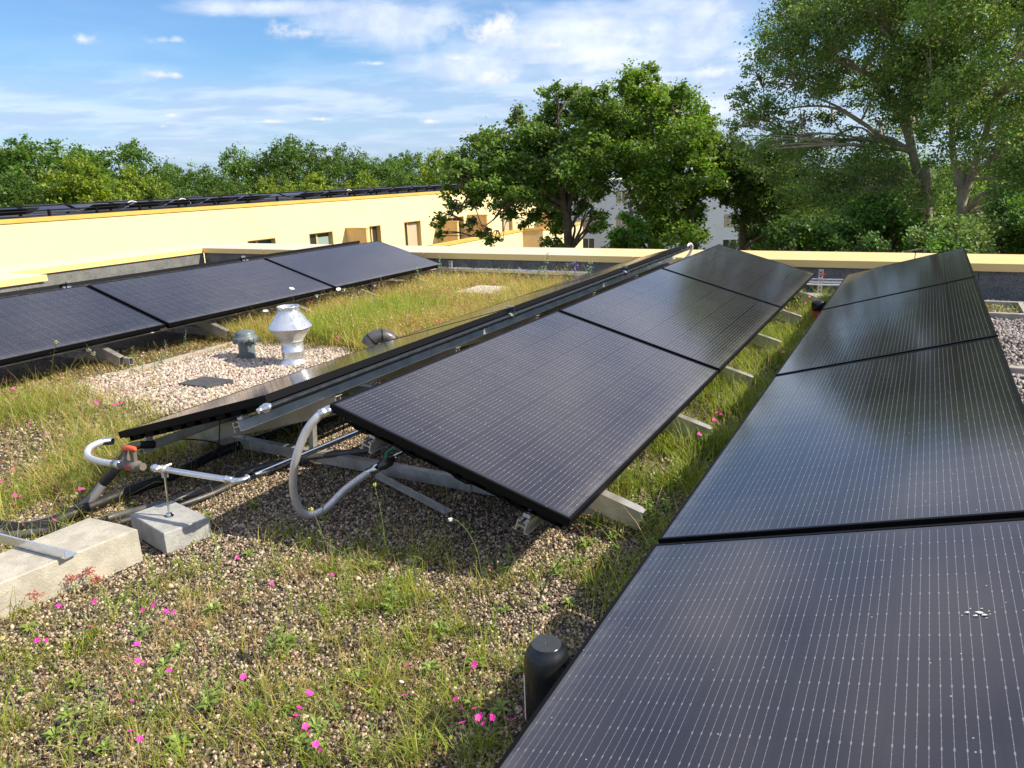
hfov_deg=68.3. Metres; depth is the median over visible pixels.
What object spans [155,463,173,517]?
pipe stand
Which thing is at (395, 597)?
weed
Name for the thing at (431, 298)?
dry stalks
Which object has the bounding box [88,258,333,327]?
solar panel
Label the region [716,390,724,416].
weed
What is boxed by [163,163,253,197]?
tree
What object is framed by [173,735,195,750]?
weed
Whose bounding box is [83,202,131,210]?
solar panel
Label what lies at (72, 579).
sedum
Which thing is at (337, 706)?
weed
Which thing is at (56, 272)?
parapet wall
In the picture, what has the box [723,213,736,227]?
window
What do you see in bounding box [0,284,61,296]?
solar panel
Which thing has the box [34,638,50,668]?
carnation
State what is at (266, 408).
manifold pipe
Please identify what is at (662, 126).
tree
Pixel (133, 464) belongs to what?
ball valve
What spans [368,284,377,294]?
roof drain pipe
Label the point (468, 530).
weed
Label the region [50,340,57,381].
mustard plant
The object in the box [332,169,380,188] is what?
tree
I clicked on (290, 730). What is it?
carnation
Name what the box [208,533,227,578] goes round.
weed
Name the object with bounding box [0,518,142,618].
concrete slab
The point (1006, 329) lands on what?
grey pebbles
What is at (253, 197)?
solar panel
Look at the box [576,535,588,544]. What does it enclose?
weed
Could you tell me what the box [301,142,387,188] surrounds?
tree
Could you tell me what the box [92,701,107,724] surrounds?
weed
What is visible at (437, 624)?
weed
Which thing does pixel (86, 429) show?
dry stalks
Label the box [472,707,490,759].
carnation
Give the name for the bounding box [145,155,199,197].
tree
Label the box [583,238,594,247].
window
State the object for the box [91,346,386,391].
stonecrop
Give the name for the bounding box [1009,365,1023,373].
kerb strip
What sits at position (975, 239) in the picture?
bush
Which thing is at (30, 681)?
carnation
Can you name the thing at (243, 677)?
carnation
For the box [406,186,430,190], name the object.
solar panel
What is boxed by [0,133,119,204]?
tree
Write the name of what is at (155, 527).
paving stone
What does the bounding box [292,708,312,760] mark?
carnation
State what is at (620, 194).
window
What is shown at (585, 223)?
window
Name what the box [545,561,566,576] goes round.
weed
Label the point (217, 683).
weed
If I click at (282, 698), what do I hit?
stem leaves
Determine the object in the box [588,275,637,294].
support frame
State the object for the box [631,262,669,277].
support frame
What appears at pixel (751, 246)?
tree
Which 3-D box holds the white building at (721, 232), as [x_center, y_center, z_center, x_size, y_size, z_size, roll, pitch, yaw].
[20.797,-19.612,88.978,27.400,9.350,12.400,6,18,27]
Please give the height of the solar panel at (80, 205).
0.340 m
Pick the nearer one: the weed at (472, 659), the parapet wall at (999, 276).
the weed at (472, 659)
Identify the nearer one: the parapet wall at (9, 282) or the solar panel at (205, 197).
the parapet wall at (9, 282)
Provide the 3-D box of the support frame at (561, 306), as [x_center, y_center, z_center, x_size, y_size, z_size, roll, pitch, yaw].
[0.254,-0.643,7.054,1.155,0.480,0.081,6,18,27]
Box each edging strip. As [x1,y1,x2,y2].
[76,342,232,383]
[317,340,359,349]
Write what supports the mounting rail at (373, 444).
on the support frame at (607, 503)
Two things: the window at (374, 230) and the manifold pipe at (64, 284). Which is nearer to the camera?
the manifold pipe at (64, 284)
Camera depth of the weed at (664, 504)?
3.19 m
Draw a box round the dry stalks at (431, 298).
[216,261,614,340]
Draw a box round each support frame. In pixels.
[61,345,123,366]
[169,320,229,341]
[192,394,341,462]
[253,302,309,313]
[320,287,375,297]
[339,346,460,393]
[376,275,424,284]
[450,314,539,348]
[464,481,645,533]
[531,292,594,316]
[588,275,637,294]
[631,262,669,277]
[667,414,711,445]
[716,366,753,388]
[749,333,780,353]
[774,309,801,328]
[793,291,817,305]
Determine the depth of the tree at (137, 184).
71.01 m
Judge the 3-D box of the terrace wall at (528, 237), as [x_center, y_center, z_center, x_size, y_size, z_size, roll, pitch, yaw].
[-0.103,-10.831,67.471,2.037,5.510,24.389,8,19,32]
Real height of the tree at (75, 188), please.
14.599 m
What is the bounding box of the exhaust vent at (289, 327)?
[268,304,311,366]
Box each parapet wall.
[0,247,204,285]
[0,272,47,292]
[168,243,1023,300]
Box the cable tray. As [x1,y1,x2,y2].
[434,267,590,275]
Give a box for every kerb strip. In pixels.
[984,300,1023,306]
[989,312,1023,320]
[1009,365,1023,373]
[1017,302,1023,312]
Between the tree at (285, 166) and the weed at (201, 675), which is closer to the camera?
the weed at (201, 675)
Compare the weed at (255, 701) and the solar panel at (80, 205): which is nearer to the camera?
the weed at (255, 701)
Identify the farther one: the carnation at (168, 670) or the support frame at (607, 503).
the support frame at (607, 503)
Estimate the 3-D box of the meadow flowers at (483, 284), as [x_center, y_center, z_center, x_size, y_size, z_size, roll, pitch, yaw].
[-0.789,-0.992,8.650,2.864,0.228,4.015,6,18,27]
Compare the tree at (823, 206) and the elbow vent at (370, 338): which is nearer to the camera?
the elbow vent at (370, 338)
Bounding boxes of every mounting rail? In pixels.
[0,269,433,367]
[138,413,250,454]
[232,256,675,432]
[359,435,389,453]
[512,508,542,534]
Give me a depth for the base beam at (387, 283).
10.60 m
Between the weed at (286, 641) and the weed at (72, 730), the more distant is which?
the weed at (286, 641)
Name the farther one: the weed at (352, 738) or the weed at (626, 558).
the weed at (626, 558)
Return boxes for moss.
[0,284,519,547]
[0,454,658,767]
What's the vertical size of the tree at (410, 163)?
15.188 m
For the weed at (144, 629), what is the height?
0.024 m
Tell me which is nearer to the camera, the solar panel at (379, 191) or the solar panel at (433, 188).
the solar panel at (379, 191)
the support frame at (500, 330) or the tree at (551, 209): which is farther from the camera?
the tree at (551, 209)
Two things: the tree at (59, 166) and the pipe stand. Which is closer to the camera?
the pipe stand
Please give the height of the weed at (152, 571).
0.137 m
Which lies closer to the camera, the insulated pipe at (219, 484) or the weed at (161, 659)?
the weed at (161, 659)
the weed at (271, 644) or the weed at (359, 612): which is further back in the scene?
the weed at (359, 612)
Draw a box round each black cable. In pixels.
[182,438,221,451]
[212,420,219,453]
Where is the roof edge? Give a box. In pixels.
[0,186,457,215]
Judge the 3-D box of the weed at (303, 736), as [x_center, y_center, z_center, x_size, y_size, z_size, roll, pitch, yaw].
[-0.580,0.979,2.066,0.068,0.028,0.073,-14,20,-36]
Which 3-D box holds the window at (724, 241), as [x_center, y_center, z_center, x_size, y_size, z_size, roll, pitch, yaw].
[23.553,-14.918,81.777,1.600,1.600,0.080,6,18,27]
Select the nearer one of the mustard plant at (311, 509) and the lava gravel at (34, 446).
the mustard plant at (311, 509)
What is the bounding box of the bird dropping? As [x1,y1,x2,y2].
[961,608,986,615]
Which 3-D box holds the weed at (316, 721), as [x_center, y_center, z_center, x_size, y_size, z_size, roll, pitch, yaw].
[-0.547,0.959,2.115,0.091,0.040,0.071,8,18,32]
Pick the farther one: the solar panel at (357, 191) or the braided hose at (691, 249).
the solar panel at (357, 191)
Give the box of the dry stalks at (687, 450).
[568,287,827,574]
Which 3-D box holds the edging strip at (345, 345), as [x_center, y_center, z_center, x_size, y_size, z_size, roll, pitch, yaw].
[-1.857,-0.394,7.165,1.277,0.060,0.020,11,20,39]
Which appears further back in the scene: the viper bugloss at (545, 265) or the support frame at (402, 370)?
the viper bugloss at (545, 265)
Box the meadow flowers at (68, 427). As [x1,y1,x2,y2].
[0,366,193,551]
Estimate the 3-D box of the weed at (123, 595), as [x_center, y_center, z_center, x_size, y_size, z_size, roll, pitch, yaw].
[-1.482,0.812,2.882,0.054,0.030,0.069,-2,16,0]
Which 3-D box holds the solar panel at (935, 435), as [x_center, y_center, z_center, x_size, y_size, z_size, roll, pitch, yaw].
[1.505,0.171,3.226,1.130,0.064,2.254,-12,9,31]
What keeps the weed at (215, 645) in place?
on the lava gravel at (338, 513)
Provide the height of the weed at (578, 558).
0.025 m
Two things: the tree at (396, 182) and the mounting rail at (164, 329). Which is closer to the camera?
the mounting rail at (164, 329)
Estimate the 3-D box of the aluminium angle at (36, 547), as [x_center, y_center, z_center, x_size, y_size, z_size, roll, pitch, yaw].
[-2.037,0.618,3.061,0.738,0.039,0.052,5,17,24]
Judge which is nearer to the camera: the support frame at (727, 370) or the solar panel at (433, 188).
the support frame at (727, 370)
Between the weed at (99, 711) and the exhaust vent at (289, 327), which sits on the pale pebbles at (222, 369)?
the exhaust vent at (289, 327)
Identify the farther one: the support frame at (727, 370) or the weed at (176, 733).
the support frame at (727, 370)
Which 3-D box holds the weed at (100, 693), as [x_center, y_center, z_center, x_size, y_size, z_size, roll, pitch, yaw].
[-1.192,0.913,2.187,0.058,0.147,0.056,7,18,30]
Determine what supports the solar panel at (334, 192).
on the apartment building at (399, 218)
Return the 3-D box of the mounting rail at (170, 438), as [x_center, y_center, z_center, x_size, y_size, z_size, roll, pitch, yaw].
[-0.240,-0.558,6.710,0.065,0.084,6.910,6,18,27]
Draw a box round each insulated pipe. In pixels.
[0,414,339,531]
[0,447,379,537]
[0,520,60,532]
[99,440,155,486]
[112,448,333,523]
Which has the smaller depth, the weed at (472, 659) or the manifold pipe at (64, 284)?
the weed at (472, 659)
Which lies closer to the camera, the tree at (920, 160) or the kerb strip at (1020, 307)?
the kerb strip at (1020, 307)
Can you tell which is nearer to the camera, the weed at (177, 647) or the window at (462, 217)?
the weed at (177, 647)
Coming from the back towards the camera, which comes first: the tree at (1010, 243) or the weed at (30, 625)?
the tree at (1010, 243)
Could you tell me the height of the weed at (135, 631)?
0.193 m
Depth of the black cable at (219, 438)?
3.98 m
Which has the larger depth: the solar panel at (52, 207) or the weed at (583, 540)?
the solar panel at (52, 207)
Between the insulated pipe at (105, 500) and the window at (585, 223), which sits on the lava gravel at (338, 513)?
the insulated pipe at (105, 500)
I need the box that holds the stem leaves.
[0,463,638,767]
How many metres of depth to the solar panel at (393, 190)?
61.87 m
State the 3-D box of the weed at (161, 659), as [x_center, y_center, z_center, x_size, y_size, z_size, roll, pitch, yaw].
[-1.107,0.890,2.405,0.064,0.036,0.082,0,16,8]
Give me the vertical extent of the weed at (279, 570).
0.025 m
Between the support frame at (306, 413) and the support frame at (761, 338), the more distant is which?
the support frame at (761, 338)
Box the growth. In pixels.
[0,315,272,401]
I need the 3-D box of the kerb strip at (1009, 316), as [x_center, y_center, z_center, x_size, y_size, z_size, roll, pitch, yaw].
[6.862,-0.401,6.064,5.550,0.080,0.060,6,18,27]
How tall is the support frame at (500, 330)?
0.480 m
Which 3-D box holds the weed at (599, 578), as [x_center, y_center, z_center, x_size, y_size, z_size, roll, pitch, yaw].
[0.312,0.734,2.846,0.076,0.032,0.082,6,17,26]
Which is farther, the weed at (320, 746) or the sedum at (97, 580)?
the sedum at (97, 580)
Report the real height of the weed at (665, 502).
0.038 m
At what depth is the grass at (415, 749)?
2.34 m
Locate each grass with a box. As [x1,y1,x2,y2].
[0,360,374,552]
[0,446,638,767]
[0,508,602,767]
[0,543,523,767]
[203,267,579,352]
[206,300,793,526]
[494,283,837,618]
[985,302,1022,312]
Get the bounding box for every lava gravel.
[0,287,810,495]
[0,377,304,551]
[0,395,689,767]
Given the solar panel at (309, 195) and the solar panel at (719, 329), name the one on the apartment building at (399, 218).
the solar panel at (309, 195)
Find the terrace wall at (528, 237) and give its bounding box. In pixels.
[428,222,582,247]
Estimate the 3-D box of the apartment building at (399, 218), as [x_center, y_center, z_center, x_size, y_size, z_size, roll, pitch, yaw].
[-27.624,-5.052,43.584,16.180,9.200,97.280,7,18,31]
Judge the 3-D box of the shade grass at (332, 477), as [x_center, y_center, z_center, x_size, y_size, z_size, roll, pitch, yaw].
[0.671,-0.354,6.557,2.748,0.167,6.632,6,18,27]
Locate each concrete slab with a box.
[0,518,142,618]
[805,292,830,299]
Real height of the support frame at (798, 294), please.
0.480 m
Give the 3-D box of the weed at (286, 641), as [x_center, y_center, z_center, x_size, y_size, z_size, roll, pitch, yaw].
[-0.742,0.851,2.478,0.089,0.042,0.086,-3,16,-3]
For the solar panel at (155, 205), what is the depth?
43.60 m
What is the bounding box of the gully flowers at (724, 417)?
[584,292,828,581]
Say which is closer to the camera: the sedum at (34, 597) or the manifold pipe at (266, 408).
the sedum at (34, 597)
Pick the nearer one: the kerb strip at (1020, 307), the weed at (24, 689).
the weed at (24, 689)
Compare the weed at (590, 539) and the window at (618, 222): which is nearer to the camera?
the weed at (590, 539)
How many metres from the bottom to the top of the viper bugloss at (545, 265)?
0.508 m
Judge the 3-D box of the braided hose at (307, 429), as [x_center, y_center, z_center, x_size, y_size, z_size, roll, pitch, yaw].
[-0.760,0.328,3.344,0.235,0.566,0.454,16,24,48]
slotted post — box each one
[448,261,452,275]
[817,269,823,292]
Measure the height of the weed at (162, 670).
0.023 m
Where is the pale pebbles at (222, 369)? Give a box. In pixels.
[67,337,388,415]
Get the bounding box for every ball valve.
[117,445,146,471]
[377,447,404,470]
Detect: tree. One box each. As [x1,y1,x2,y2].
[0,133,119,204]
[0,169,53,206]
[30,154,143,204]
[34,153,117,192]
[58,138,179,190]
[112,163,172,200]
[140,178,219,199]
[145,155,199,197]
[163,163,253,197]
[216,141,272,192]
[239,133,350,191]
[246,175,290,193]
[273,171,332,191]
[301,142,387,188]
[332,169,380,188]
[341,153,418,188]
[367,169,420,187]
[377,150,429,178]
[402,147,455,184]
[402,166,439,184]
[428,79,638,247]
[539,179,571,221]
[597,58,738,249]
[601,200,667,248]
[692,123,840,249]
[717,0,987,224]
[726,161,843,250]
[749,151,876,249]
[749,180,843,250]
[827,225,898,252]
[840,159,956,250]
[862,143,1020,253]
[877,0,1023,233]
[899,228,963,255]
[917,140,1022,250]
[938,172,1015,253]
[974,185,1023,254]
[1002,184,1023,250]
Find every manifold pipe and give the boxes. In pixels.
[0,183,455,207]
[0,243,358,297]
[17,184,458,215]
[256,247,689,413]
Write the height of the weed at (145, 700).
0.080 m
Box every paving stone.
[130,500,211,552]
[178,376,233,388]
[454,285,505,296]
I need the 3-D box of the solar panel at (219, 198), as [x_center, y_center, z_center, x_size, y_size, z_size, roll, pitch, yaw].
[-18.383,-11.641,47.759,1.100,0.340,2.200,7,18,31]
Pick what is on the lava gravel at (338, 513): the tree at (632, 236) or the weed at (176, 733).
the weed at (176, 733)
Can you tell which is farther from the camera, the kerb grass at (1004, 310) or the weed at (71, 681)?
the kerb grass at (1004, 310)
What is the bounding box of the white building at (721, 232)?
[565,176,757,250]
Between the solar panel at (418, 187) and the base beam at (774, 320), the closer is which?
the base beam at (774, 320)
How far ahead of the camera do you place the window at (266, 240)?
50.14 m
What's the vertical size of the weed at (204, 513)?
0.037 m
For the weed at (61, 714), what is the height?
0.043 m
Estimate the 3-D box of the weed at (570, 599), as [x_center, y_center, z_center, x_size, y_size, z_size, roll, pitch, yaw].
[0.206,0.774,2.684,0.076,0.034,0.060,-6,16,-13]
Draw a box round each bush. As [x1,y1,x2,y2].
[758,212,825,251]
[792,210,866,251]
[829,184,936,252]
[899,208,1010,253]
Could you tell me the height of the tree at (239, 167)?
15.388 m
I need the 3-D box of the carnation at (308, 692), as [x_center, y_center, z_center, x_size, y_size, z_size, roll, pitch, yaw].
[-0.572,0.912,2.067,0.067,0.161,0.040,-8,17,-20]
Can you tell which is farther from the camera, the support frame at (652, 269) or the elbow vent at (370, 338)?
the support frame at (652, 269)
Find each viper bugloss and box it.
[542,252,548,284]
[564,263,569,280]
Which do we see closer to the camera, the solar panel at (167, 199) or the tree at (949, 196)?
the tree at (949, 196)
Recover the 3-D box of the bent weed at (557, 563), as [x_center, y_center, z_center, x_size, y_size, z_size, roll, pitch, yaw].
[0.161,0.620,2.399,0.200,0.211,0.069,6,18,27]
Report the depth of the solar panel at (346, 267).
9.82 m
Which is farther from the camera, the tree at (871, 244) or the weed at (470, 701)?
the tree at (871, 244)
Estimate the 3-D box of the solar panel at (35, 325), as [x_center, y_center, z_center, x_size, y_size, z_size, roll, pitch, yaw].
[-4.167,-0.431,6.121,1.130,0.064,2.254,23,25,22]
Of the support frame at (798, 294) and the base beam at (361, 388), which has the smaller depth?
the base beam at (361, 388)
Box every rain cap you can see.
[518,634,569,733]
[811,299,825,322]
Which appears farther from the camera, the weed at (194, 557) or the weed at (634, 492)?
the weed at (634, 492)
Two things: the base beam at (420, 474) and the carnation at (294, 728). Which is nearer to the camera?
the carnation at (294, 728)
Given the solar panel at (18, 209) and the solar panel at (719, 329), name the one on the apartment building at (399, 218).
the solar panel at (18, 209)
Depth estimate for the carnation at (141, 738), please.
1.98 m
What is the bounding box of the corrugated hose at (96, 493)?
[0,482,105,531]
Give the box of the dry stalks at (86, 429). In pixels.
[0,345,371,532]
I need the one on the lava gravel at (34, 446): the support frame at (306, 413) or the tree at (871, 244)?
the support frame at (306, 413)
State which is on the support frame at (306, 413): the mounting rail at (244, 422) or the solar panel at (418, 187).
the mounting rail at (244, 422)
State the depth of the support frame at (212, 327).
7.42 m
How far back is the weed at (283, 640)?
2.42 m
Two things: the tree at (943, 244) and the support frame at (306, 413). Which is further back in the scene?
the tree at (943, 244)
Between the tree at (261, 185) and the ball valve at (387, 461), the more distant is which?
the tree at (261, 185)
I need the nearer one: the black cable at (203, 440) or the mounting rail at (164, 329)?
the black cable at (203, 440)
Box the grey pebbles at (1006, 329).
[984,299,1023,404]
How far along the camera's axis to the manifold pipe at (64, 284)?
8.24 m
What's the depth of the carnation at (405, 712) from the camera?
2.04 m
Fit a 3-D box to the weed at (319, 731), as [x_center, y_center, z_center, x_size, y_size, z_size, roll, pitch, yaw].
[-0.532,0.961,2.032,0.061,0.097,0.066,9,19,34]
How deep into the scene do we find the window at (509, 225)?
75.51 m
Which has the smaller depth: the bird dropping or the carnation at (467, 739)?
the bird dropping
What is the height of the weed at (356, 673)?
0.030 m
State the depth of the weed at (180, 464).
3.97 m
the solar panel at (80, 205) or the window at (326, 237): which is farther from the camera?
the window at (326, 237)
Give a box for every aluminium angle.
[0,533,77,559]
[375,473,452,514]
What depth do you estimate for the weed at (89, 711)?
2.12 m
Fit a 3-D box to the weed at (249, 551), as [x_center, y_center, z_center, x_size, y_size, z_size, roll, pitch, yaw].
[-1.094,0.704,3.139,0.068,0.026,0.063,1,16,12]
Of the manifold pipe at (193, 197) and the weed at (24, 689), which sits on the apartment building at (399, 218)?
the manifold pipe at (193, 197)
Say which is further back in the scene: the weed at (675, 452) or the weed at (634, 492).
the weed at (675, 452)
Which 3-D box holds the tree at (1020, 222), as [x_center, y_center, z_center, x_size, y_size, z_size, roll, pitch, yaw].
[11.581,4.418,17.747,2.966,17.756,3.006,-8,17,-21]
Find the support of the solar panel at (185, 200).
on the apartment building at (399, 218)
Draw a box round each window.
[247,237,275,243]
[309,231,333,243]
[369,225,381,241]
[404,220,421,245]
[450,216,464,238]
[501,212,512,231]
[582,214,593,227]
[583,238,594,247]
[615,190,628,203]
[615,214,626,227]
[722,239,736,248]
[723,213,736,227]
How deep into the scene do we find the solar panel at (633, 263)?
8.21 m
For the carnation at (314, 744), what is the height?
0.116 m
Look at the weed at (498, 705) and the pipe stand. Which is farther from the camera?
the pipe stand
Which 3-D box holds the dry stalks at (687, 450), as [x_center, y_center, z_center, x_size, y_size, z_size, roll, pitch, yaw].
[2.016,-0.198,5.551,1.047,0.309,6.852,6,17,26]
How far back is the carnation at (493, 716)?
1.93 m
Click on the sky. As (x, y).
(188, 80)
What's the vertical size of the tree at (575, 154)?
20.656 m
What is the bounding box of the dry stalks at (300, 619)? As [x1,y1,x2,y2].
[0,470,622,767]
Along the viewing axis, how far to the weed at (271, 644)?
2.41 m
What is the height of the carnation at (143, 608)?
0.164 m
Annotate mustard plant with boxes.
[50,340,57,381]
[308,507,371,566]
[373,483,387,544]
[448,517,486,572]
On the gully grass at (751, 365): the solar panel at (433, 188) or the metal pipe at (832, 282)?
the metal pipe at (832, 282)
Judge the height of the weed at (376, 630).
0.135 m
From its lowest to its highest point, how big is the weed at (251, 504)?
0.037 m
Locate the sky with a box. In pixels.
[0,0,1023,189]
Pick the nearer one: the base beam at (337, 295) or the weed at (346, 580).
the weed at (346, 580)
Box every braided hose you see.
[84,437,120,468]
[289,405,380,518]
[683,242,692,258]
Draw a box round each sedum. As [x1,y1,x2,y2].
[24,589,44,612]
[64,574,81,589]
[81,567,94,582]
[91,574,103,585]
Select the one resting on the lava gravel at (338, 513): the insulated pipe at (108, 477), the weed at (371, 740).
the weed at (371, 740)
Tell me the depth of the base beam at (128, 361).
6.67 m
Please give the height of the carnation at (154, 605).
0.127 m
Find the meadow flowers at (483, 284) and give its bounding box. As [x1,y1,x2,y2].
[221,268,582,336]
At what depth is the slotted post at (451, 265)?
11.05 m
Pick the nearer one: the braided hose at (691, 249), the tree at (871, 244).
the braided hose at (691, 249)
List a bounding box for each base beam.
[54,351,133,364]
[165,326,236,337]
[190,435,608,517]
[249,308,314,313]
[315,293,364,299]
[342,385,687,436]
[373,280,431,285]
[745,343,762,348]
[770,318,785,322]
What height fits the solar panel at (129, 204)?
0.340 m
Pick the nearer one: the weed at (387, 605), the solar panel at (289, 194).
the weed at (387, 605)
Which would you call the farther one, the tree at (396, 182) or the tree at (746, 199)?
the tree at (396, 182)
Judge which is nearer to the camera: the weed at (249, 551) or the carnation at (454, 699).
the carnation at (454, 699)
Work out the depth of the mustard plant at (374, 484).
2.84 m
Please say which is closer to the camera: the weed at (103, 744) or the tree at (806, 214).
the weed at (103, 744)
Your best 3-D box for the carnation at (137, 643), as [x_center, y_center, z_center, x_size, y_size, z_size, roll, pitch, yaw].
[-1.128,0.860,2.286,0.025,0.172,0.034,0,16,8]
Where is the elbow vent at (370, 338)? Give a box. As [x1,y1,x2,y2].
[361,329,397,346]
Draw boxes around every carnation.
[15,660,42,705]
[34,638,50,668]
[48,604,60,636]
[87,625,101,673]
[92,598,107,638]
[118,729,132,767]
[121,658,136,704]
[128,699,135,727]
[134,641,141,692]
[134,657,147,687]
[136,736,162,758]
[140,607,148,637]
[146,602,161,635]
[163,609,174,637]
[164,668,177,689]
[240,673,247,725]
[283,714,299,750]
[289,706,301,758]
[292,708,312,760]
[293,689,312,736]
[302,722,314,755]
[312,740,325,767]
[397,694,412,741]
[402,664,410,701]
[453,696,480,742]
[458,721,475,766]
[470,660,481,701]
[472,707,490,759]
[473,712,484,746]
[475,714,484,741]
[489,714,495,762]
[505,717,515,748]
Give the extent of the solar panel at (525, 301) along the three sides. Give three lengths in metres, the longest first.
2.254 x 1.130 x 0.064 m
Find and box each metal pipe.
[150,430,363,483]
[806,283,839,285]
[808,281,840,283]
[811,278,842,280]
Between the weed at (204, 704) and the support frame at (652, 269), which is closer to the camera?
the weed at (204, 704)
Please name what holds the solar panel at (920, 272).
on the mounting rail
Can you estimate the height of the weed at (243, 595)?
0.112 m
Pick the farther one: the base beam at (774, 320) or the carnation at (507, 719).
the base beam at (774, 320)
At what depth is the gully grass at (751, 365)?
4.07 m
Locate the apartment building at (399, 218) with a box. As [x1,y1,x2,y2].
[0,188,547,266]
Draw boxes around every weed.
[16,684,32,695]
[17,621,39,633]
[39,722,66,746]
[53,704,86,723]
[56,695,88,751]
[63,673,88,689]
[82,689,101,737]
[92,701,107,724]
[93,677,113,718]
[93,734,120,756]
[97,588,119,611]
[116,590,130,601]
[126,598,147,645]
[138,625,152,634]
[140,695,155,723]
[144,555,158,585]
[151,667,167,681]
[154,652,174,669]
[163,730,191,753]
[168,640,192,657]
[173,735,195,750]
[175,451,183,480]
[188,549,201,564]
[191,689,223,712]
[195,665,218,715]
[199,600,225,616]
[200,679,230,697]
[201,509,212,516]
[206,622,222,656]
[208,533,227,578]
[239,572,255,604]
[241,549,254,556]
[244,498,259,508]
[248,697,264,717]
[258,625,284,656]
[272,613,292,660]
[274,632,299,650]
[275,566,286,573]
[279,698,300,714]
[288,732,309,750]
[299,724,326,756]
[300,714,329,739]
[305,738,327,755]
[315,603,328,612]
[319,684,350,719]
[336,559,352,604]
[344,720,369,766]
[346,668,369,683]
[354,609,365,617]
[365,721,383,757]
[368,613,384,647]
[370,560,383,569]
[373,519,382,552]
[380,599,397,614]
[382,569,398,615]
[385,578,413,607]
[411,730,430,748]
[417,658,441,675]
[429,619,450,638]
[461,694,483,709]
[463,521,477,538]
[465,657,488,670]
[483,600,500,634]
[486,697,510,718]
[500,604,513,613]
[501,542,512,574]
[537,604,549,611]
[538,551,591,601]
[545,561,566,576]
[561,596,578,608]
[568,555,585,562]
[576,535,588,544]
[579,538,595,548]
[582,570,604,582]
[604,529,618,538]
[622,555,637,563]
[630,482,638,503]
[644,536,656,549]
[649,502,661,523]
[659,497,670,526]
[659,498,672,508]
[667,449,679,483]
[671,468,682,499]
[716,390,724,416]
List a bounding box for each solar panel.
[0,207,38,215]
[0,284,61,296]
[0,285,164,365]
[22,205,75,213]
[67,258,241,285]
[70,203,108,210]
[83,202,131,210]
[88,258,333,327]
[113,201,144,207]
[118,309,507,441]
[126,200,171,207]
[152,199,181,205]
[165,198,207,205]
[188,197,217,203]
[201,196,240,203]
[234,195,270,201]
[246,241,359,259]
[252,194,286,199]
[265,241,441,290]
[280,192,303,197]
[292,192,324,197]
[319,190,349,195]
[330,311,717,527]
[342,189,371,194]
[365,188,392,193]
[386,187,411,191]
[389,268,622,340]
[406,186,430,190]
[424,185,441,189]
[495,518,1023,767]
[525,244,687,294]
[559,268,780,373]
[658,336,1023,543]
[662,244,814,310]
[775,277,996,375]
[822,247,974,309]
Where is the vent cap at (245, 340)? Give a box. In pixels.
[232,329,258,358]
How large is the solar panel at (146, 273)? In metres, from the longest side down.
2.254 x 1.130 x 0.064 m
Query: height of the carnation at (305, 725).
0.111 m
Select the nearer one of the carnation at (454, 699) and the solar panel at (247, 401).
the carnation at (454, 699)
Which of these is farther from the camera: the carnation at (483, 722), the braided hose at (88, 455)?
the braided hose at (88, 455)
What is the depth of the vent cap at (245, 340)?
6.60 m

